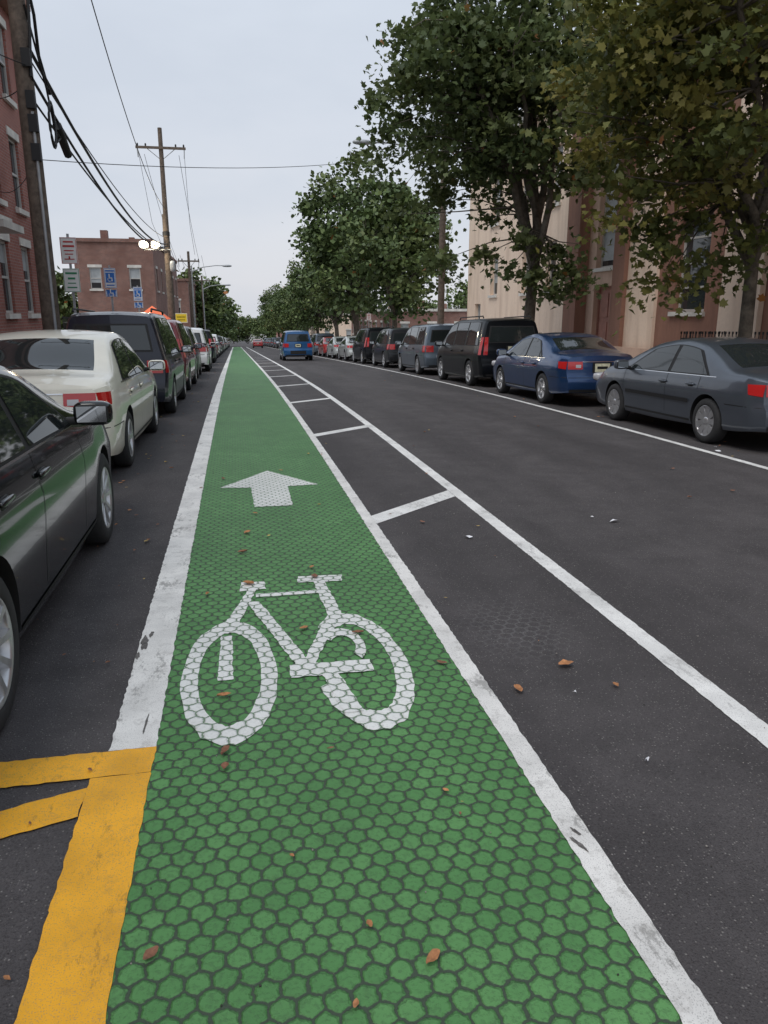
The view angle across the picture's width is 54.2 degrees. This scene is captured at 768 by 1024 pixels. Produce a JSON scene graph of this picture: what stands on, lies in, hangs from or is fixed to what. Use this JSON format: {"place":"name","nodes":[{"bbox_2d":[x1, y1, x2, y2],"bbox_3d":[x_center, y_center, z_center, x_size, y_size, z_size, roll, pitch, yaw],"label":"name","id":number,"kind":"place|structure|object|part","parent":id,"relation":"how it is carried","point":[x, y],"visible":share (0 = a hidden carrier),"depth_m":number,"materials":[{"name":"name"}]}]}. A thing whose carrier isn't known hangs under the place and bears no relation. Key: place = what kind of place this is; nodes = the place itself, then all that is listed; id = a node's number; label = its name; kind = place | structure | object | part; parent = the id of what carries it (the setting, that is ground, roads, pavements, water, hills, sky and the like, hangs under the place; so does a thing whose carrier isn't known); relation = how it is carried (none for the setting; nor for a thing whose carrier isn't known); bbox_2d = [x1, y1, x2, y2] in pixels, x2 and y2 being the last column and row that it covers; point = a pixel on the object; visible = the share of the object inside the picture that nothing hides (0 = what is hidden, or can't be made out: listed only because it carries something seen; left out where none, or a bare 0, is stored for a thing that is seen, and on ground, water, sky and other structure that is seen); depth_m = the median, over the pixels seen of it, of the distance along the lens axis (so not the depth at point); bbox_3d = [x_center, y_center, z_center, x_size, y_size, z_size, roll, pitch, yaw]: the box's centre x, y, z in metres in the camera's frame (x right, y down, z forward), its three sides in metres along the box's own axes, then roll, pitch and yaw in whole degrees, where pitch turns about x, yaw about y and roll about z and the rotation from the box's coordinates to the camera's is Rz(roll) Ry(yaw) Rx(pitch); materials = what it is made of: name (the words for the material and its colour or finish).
{"place":"outdoors","nodes":[
{"label":"outdoors","id":0,"kind":"place"},
{"bbox_2d":[62,316,68,329],"bbox_3d":[-13.555,-7.091,31.973,3.833,2.461,18.633,-3,15,-11],"label":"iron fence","id":1,"kind":"object","parent":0,"point":[64,319],"visible":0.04,"depth_m":23.45,"materials":[{"name":"black metal"}]},
{"bbox_2d":[30,0,639,317],"label":"sky","id":2,"kind":"structure","parent":0,"point":[244,86],"materials":[{"name":"white"}]},
{"bbox_2d":[0,336,767,1023],"bbox_3d":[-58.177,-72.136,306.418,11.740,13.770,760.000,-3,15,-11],"label":"road","id":3,"kind":"structure","parent":0,"point":[646,560],"depth_m":4.52,"materials":[{"name":"grey asphalt"}]},
{"bbox_2d":[0,366,113,731],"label":"parked car","id":4,"kind":"object","parent":3,"relation":"on","point":[56,500],"visible":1,"depth_m":4.03,"materials":[{"name":"black paint"}]},
{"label":"side windows","id":5,"kind":"part","parent":4,"relation":"part of","materials":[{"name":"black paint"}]},
{"bbox_2d":[0,746,155,1023],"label":"yellow hatch marking","id":6,"kind":"object","parent":3,"relation":"on","point":[71,972],"visible":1,"depth_m":2.39,"materials":[{"name":"paint"}]},
{"bbox_2d":[0,330,164,465],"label":"parked car","id":7,"kind":"object","parent":3,"relation":"on","point":[69,368],"visible":0.67,"depth_m":8.54,"materials":[{"name":"beige paint"}]},
{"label":"side windows","id":8,"kind":"part","parent":7,"relation":"part of","materials":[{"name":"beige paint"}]},
{"bbox_2d":[66,308,192,412],"bbox_3d":[-5.207,-3.156,15.476,2.352,1.926,5.146,-3,14,-11],"label":"parked car","id":9,"kind":"object","parent":3,"relation":"on","point":[147,337],"visible":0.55,"depth_m":13.26,"materials":[{"name":"grey paint"}]},
{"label":"side windows","id":10,"kind":"part","parent":9,"relation":"part of","materials":[{"name":"grey glass"}]},
{"bbox_2d":[167,319,201,389],"bbox_3d":[-6.231,-4.395,20.849,2.233,1.828,4.796,-3,14,-10],"label":"parked car","id":11,"kind":"object","parent":3,"relation":"on","point":[181,337],"visible":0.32,"depth_m":19.60,"materials":[{"name":"red paint"}]},
{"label":"side windows","id":12,"kind":"part","parent":11,"relation":"part of","materials":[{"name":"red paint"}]},
{"bbox_2d":[184,326,205,377],"bbox_3d":[-7.364,-5.595,26.207,2.233,1.729,4.796,-3,13,-11],"label":"parked car","id":13,"kind":"object","parent":3,"relation":"on","point":[191,335],"visible":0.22,"depth_m":25.06,"materials":[{"name":"grey paint"}]},
{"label":"side windows","id":14,"kind":"part","parent":13,"relation":"part of","materials":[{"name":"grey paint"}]},
{"bbox_2d":[191,328,215,370],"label":"parked car","id":15,"kind":"object","parent":3,"relation":"on","point":[205,352],"visible":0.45,"depth_m":29.82,"materials":[{"name":"white paint"}]},
{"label":"side windows","id":16,"kind":"part","parent":15,"relation":"part of","materials":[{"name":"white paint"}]},
{"bbox_2d":[204,328,218,362],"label":"parked car","id":17,"kind":"object","parent":3,"relation":"on","point":[210,339],"visible":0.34,"depth_m":41.18,"materials":[{"name":"black paint"}]},
{"bbox_2d":[212,334,222,355],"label":"parked car","id":18,"kind":"object","parent":3,"relation":"on","point":[215,336],"visible":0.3,"depth_m":58.74,"materials":[{"name":"white paint"}]},
{"bbox_2d":[213,338,221,357],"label":"parked car","id":19,"kind":"object","parent":3,"relation":"on","point":[217,346],"visible":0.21,"depth_m":53.88,"materials":[{"name":"red paint"}]},
{"bbox_2d":[252,339,262,347],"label":"moving car","id":20,"kind":"object","parent":3,"relation":"on","point":[257,343],"visible":1,"depth_m":128.25,"materials":[{"name":"red paint"}]},
{"bbox_2d":[269,337,276,347],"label":"parked car","id":21,"kind":"object","parent":3,"relation":"on","point":[272,340],"visible":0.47,"depth_m":134.07,"materials":[{"name":"grey paint"}]},
{"bbox_2d":[274,337,280,347],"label":"parked car","id":22,"kind":"object","parent":3,"relation":"on","point":[277,339],"visible":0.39,"depth_m":117.23,"materials":[{"name":"grey paint"}]},
{"bbox_2d":[276,330,312,360],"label":"moving minivan","id":23,"kind":"object","parent":3,"relation":"on","point":[296,343],"visible":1,"depth_m":45.04,"materials":[{"name":"blue paint"}]},
{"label":"side windows","id":24,"kind":"part","parent":23,"relation":"part of","materials":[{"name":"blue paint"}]},
{"bbox_2d":[311,333,334,354],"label":"parked car","id":25,"kind":"object","parent":3,"relation":"on","point":[317,337],"visible":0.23,"depth_m":60.83,"materials":[{"name":"grey paint"}]},
{"bbox_2d":[316,337,331,356],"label":"parked car","id":26,"kind":"object","parent":3,"relation":"on","point":[322,348],"visible":0.45,"depth_m":56.21,"materials":[{"name":"red paint"}]},
{"bbox_2d":[324,336,345,357],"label":"parked car","id":27,"kind":"object","parent":3,"relation":"on","point":[332,348],"visible":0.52,"depth_m":50.48,"materials":[{"name":"silver paint"}]},
{"bbox_2d":[336,336,371,360],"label":"parked car","id":28,"kind":"object","parent":3,"relation":"on","point":[345,346],"visible":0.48,"depth_m":44.64,"materials":[{"name":"silver paint"}]},
{"bbox_2d":[3,371,738,1007],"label":"fallen leaves","id":29,"kind":"object","parent":3,"relation":"on","point":[431,957],"visible":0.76,"depth_m":3.04,"materials":[{"name":"orange plant"}]},
{"bbox_2d":[349,326,397,363],"bbox_3d":[-0.515,-8.942,40.182,2.338,1.886,5.046,-3,13,-10],"label":"parked car","id":30,"kind":"object","parent":3,"relation":"on","point":[362,348],"visible":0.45,"depth_m":38.20,"materials":[{"name":"black paint"}]},
{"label":"side windows","id":31,"kind":"part","parent":30,"relation":"part of","materials":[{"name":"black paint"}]},
{"bbox_2d":[369,328,408,367],"bbox_3d":[0.586,-7.596,34.645,2.233,1.728,4.796,-3,13,-10],"label":"parked car","id":32,"kind":"object","parent":3,"relation":"on","point":[385,348],"visible":0.52,"depth_m":32.72,"materials":[{"name":"grey paint"}]},
{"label":"side windows","id":33,"kind":"part","parent":32,"relation":"part of","materials":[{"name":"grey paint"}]},
{"bbox_2d":[106,347,682,1023],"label":"green bike lane","id":34,"kind":"structure","parent":3,"relation":"on","point":[494,883],"depth_m":2.55,"materials":[{"name":"green paint"}]},
{"bbox_2d":[221,471,315,506],"bbox_3d":[-1.172,-0.261,7.816,0.949,0.014,1.680,-9,17,-30],"label":"arrow marking","id":35,"kind":"object","parent":34,"relation":"on","point":[268,488],"visible":1,"depth_m":7.83,"materials":[{"name":"white paint"}]},
{"bbox_2d":[180,575,414,745],"bbox_3d":[-0.505,0.693,4.111,1.130,0.011,2.032,-3,15,-11],"label":"bicycle symbol marking","id":36,"kind":"object","parent":34,"relation":"on","point":[338,693],"visible":1,"depth_m":3.78,"materials":[{"name":"white paint"}]},
{"bbox_2d":[395,324,453,374],"bbox_3d":[1.820,-6.185,28.416,2.354,1.770,5.196,-3,13,-10],"label":"parked car","id":37,"kind":"object","parent":3,"relation":"on","point":[418,350],"visible":0.6,"depth_m":26.44,"materials":[{"name":"grey paint"}]},
{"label":"side windows","id":38,"kind":"part","parent":37,"relation":"part of","materials":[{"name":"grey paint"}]},
{"bbox_2d":[109,347,767,1023],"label":"lane markings","id":39,"kind":"object","parent":3,"relation":"on","point":[145,699],"visible":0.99,"depth_m":3.77,"materials":[{"name":"white paint"}]},
{"bbox_2d":[135,631,588,851],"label":"tyre scuff marks","id":40,"kind":"object","parent":39,"relation":"on","point":[144,641],"visible":1,"depth_m":3.31},
{"bbox_2d":[130,393,764,1006],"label":"litter","id":41,"kind":"object","parent":3,"relation":"on","point":[476,569],"visible":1,"depth_m":3.70,"materials":[{"name":"white paper"}]},
{"bbox_2d":[435,316,538,385],"bbox_3d":[2.966,-4.830,22.363,2.338,1.886,5.046,-3,14,-11],"label":"parked car","id":42,"kind":"object","parent":3,"relation":"on","point":[467,349],"visible":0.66,"depth_m":20.33,"materials":[{"name":"black paint"}]},
{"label":"side windows","id":43,"kind":"part","parent":42,"relation":"part of","materials":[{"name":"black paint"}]},
{"bbox_2d":[491,332,632,402],"bbox_3d":[3.905,-3.367,17.185,2.193,1.458,4.846,-3,14,-10],"label":"parked car","id":44,"kind":"object","parent":3,"relation":"on","point":[546,367],"visible":0.87,"depth_m":15.73,"materials":[{"name":"blue paint"}]},
{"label":"side windows","id":45,"kind":"part","parent":44,"relation":"part of","materials":[{"name":"grey glass"}]},
{"bbox_2d":[593,337,767,442],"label":"parked car","id":46,"kind":"object","parent":3,"relation":"on","point":[712,389],"visible":1,"depth_m":10.75,"materials":[{"name":"grey paint"}]},
{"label":"side windows","id":47,"kind":"part","parent":46,"relation":"part of","materials":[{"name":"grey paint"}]},
{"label":"sidewalk","id":48,"kind":"structure","parent":0,"visible":0},
{"bbox_2d":[0,0,42,332],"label":"brick rowhouse","id":49,"kind":"structure","parent":48,"relation":"on","point":[20,309],"depth_m":19.68,"materials":[{"name":"brick"}]},
{"bbox_2d":[7,0,60,329],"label":"utility pole","id":50,"kind":"object","parent":48,"relation":"on","point":[20,26],"visible":0.74,"depth_m":14.26,"materials":[{"name":"brown wood"}]},
{"bbox_2d":[59,234,80,312],"bbox_3d":[-6.882,-4.378,16.755,0.340,3.450,0.052,-3,15,-11],"label":"parking sign","id":51,"kind":"object","parent":48,"relation":"on","point":[69,256],"visible":0.96,"depth_m":16.46,"materials":[{"name":"white metal"}]},
{"bbox_2d":[103,265,117,310],"bbox_3d":[-7.915,-5.529,22.032,0.320,3.250,0.064,-3,15,-11],"label":"accessible parking sign","id":52,"kind":"object","parent":48,"relation":"on","point":[110,277],"visible":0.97,"depth_m":21.72,"materials":[{"name":"blue metal"}]},
{"bbox_2d":[74,230,178,315],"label":"brick corner building","id":53,"kind":"structure","parent":48,"relation":"on","point":[131,262],"depth_m":54.84,"materials":[{"name":"brick"}]},
{"bbox_2d":[133,286,142,311],"bbox_3d":[-9.129,-6.878,28.175,0.320,3.100,0.064,-3,15,-11],"label":"accessible parking sign","id":54,"kind":"object","parent":48,"relation":"on","point":[137,293],"visible":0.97,"depth_m":27.87,"materials":[{"name":"blue metal"}]},
{"bbox_2d":[144,306,170,319],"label":"market canopy","id":55,"kind":"object","parent":48,"relation":"on","point":[155,312],"visible":0.14,"depth_m":40.59,"materials":[{"name":"fabric"}]},
{"bbox_2d":[135,127,185,250],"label":"utility pole","id":56,"kind":"object","parent":48,"relation":"on","point":[160,147],"visible":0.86,"depth_m":40.42,"materials":[{"name":"brown wood"}]},
{"bbox_2d":[139,241,170,249],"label":"floodlight","id":57,"kind":"object","parent":56,"relation":"attached to","point":[143,244],"visible":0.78,"depth_m":40.42,"materials":[{"name":"metal"}]},
{"bbox_2d":[0,0,587,300],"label":"overhead cables","id":58,"kind":"object","parent":56,"relation":"attached to","point":[61,137],"visible":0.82,"depth_m":16.67,"materials":[{"name":"black plastic"}]},
{"bbox_2d":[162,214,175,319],"bbox_3d":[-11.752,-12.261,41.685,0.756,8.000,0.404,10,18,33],"label":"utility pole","id":59,"kind":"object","parent":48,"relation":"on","point":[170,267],"visible":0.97,"depth_m":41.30,"materials":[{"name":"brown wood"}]},
{"bbox_2d":[175,313,187,322],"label":"street sign","id":60,"kind":"object","parent":48,"relation":"on","point":[182,317],"visible":0.67,"depth_m":50.67,"materials":[{"name":"yellow metal"}]},
{"bbox_2d":[178,251,198,327],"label":"utility pole","id":61,"kind":"object","parent":48,"relation":"on","point":[188,260],"visible":0.88,"depth_m":65.02,"materials":[{"name":"brown wood"}]},
{"bbox_2d":[194,276,209,326],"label":"utility pole","id":62,"kind":"object","parent":48,"relation":"on","point":[201,280],"visible":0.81,"depth_m":93.33,"materials":[{"name":"brown wood"}]},
{"bbox_2d":[176,267,241,339],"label":"street tree","id":63,"kind":"object","parent":48,"relation":"on","point":[214,313],"visible":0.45,"depth_m":103.19,"materials":[{"name":"green plant"}]},
{"bbox_2d":[191,265,231,327],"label":"street lamp","id":64,"kind":"object","parent":48,"relation":"on","point":[193,288],"visible":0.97,"depth_m":67.11,"materials":[{"name":"metal"}]},
{"bbox_2d":[202,284,230,329],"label":"street lamp","id":65,"kind":"object","parent":48,"relation":"on","point":[203,302],"visible":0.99,"depth_m":90.09,"materials":[{"name":"metal"}]},
{"bbox_2d":[199,277,240,335],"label":"street tree","id":66,"kind":"object","parent":48,"relation":"on","point":[230,307],"visible":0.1,"depth_m":122.53,"materials":[{"name":"green plant"}]},
{"bbox_2d":[213,295,244,340],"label":"street tree","id":67,"kind":"object","parent":48,"relation":"on","point":[236,323],"visible":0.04,"depth_m":148.29,"materials":[{"name":"green plant"}]},
{"bbox_2d":[221,295,241,336],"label":"street tree","id":68,"kind":"object","parent":48,"relation":"on","point":[234,315],"visible":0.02,"depth_m":174.68,"materials":[{"name":"green plant"}]},
{"bbox_3d":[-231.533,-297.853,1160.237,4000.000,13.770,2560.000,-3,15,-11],"label":"ground","id":69,"kind":"structure","parent":0,"visible":0},
{"bbox_2d":[55,266,78,329],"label":"street tree","id":70,"kind":"object","parent":69,"relation":"on","point":[65,305],"visible":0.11,"depth_m":61.10,"materials":[{"name":"green plant"}]},
{"bbox_2d":[177,278,197,327],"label":"brick rowhouse","id":71,"kind":"structure","parent":69,"relation":"on","point":[183,295],"depth_m":86.04,"materials":[{"name":"brick"}]},
{"bbox_2d":[61,279,467,343],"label":"distant tree row","id":72,"kind":"object","parent":69,"relation":"on","point":[254,327],"visible":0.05,"depth_m":267.76,"materials":[{"name":"green plant"}]},
{"bbox_2d":[351,301,466,335],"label":"brick building","id":73,"kind":"structure","parent":69,"relation":"on","point":[452,316],"depth_m":74.14,"materials":[{"name":"brick"}]},
{"bbox_2d":[332,0,614,320],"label":"plane tree","id":74,"kind":"object","parent":69,"relation":"on","point":[484,91],"visible":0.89,"depth_m":22.61,"materials":[{"name":"green plant"}]},
{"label":"sidewalk","id":75,"kind":"structure","parent":0,"visible":0},
{"bbox_2d":[257,283,283,336],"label":"plane tree","id":76,"kind":"object","parent":75,"relation":"on","point":[264,298],"visible":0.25,"depth_m":161.24,"materials":[{"name":"green plant"}]},
{"bbox_2d":[260,288,290,333],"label":"plane tree","id":77,"kind":"object","parent":75,"relation":"on","point":[267,313],"visible":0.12,"depth_m":138.24,"materials":[{"name":"green plant"}]},
{"bbox_2d":[267,284,301,330],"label":"plane tree","id":78,"kind":"object","parent":75,"relation":"on","point":[278,310],"visible":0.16,"depth_m":118.38,"materials":[{"name":"green plant"}]},
{"bbox_2d":[272,279,327,331],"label":"plane tree","id":79,"kind":"object","parent":75,"relation":"on","point":[285,302],"visible":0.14,"depth_m":101.01,"materials":[{"name":"green plant"}]},
{"bbox_2d":[278,255,342,335],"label":"plane tree","id":80,"kind":"object","parent":75,"relation":"on","point":[305,313],"visible":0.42,"depth_m":84.68,"materials":[{"name":"green plant"}]},
{"bbox_2d":[309,313,351,335],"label":"commercial building","id":81,"kind":"structure","parent":75,"relation":"on","point":[344,329],"depth_m":117.57,"materials":[{"name":"beige concrete"}]},
{"bbox_2d":[293,241,385,336],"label":"plane tree","id":82,"kind":"object","parent":75,"relation":"on","point":[336,320],"visible":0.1,"depth_m":70.68,"materials":[{"name":"green plant"}]},
{"bbox_2d":[282,150,430,335],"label":"plane tree","id":83,"kind":"object","parent":75,"relation":"on","point":[322,234],"visible":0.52,"depth_m":53.99,"materials":[{"name":"green plant"}]},
{"bbox_2d":[367,312,370,327],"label":"parking sign","id":84,"kind":"object","parent":75,"relation":"on","point":[368,316],"visible":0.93,"depth_m":51.07,"materials":[{"name":"white metal"}]},
{"bbox_2d":[338,177,463,327],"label":"plane tree","id":85,"kind":"object","parent":75,"relation":"on","point":[388,262],"visible":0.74,"depth_m":43.83,"materials":[{"name":"green plant"}]},
{"bbox_2d":[424,115,446,323],"bbox_3d":[2.603,-11.938,33.602,2.000,10.800,0.335,-3,15,-11],"label":"utility pole","id":86,"kind":"object","parent":75,"relation":"on","point":[441,282],"visible":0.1,"depth_m":33.83,"materials":[{"name":"brown wood"}]},
{"bbox_2d":[352,139,411,146],"bbox_3d":[0.652,-15.465,32.071,4.039,0.671,0.340,-3,15,-11],"label":"street lamp","id":87,"kind":"object","parent":86,"relation":"attached to","point":[356,142],"visible":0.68,"depth_m":31.61,"materials":[{"name":"metal"}]},
{"bbox_2d":[511,42,648,357],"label":"side walls and cornice","id":88,"kind":"structure","parent":75,"relation":"on","point":[633,352],"depth_m":24.56,"materials":[{"name":"brick"}]},
{"bbox_2d":[467,6,767,348],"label":"facade","id":89,"kind":"structure","parent":75,"relation":"on","point":[594,315],"depth_m":26.95,"materials":[{"name":"beige brick"}]},
{"bbox_2d":[520,0,767,337],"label":"plane tree","id":90,"kind":"object","parent":75,"relation":"on","point":[672,52],"visible":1,"depth_m":13.30,"materials":[{"name":"green plant"}]},
{"bbox_2d":[680,331,767,339],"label":"iron railing","id":91,"kind":"object","parent":75,"relation":"on","point":[699,332],"visible":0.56,"depth_m":18.93,"materials":[{"name":"black"}]}
]}

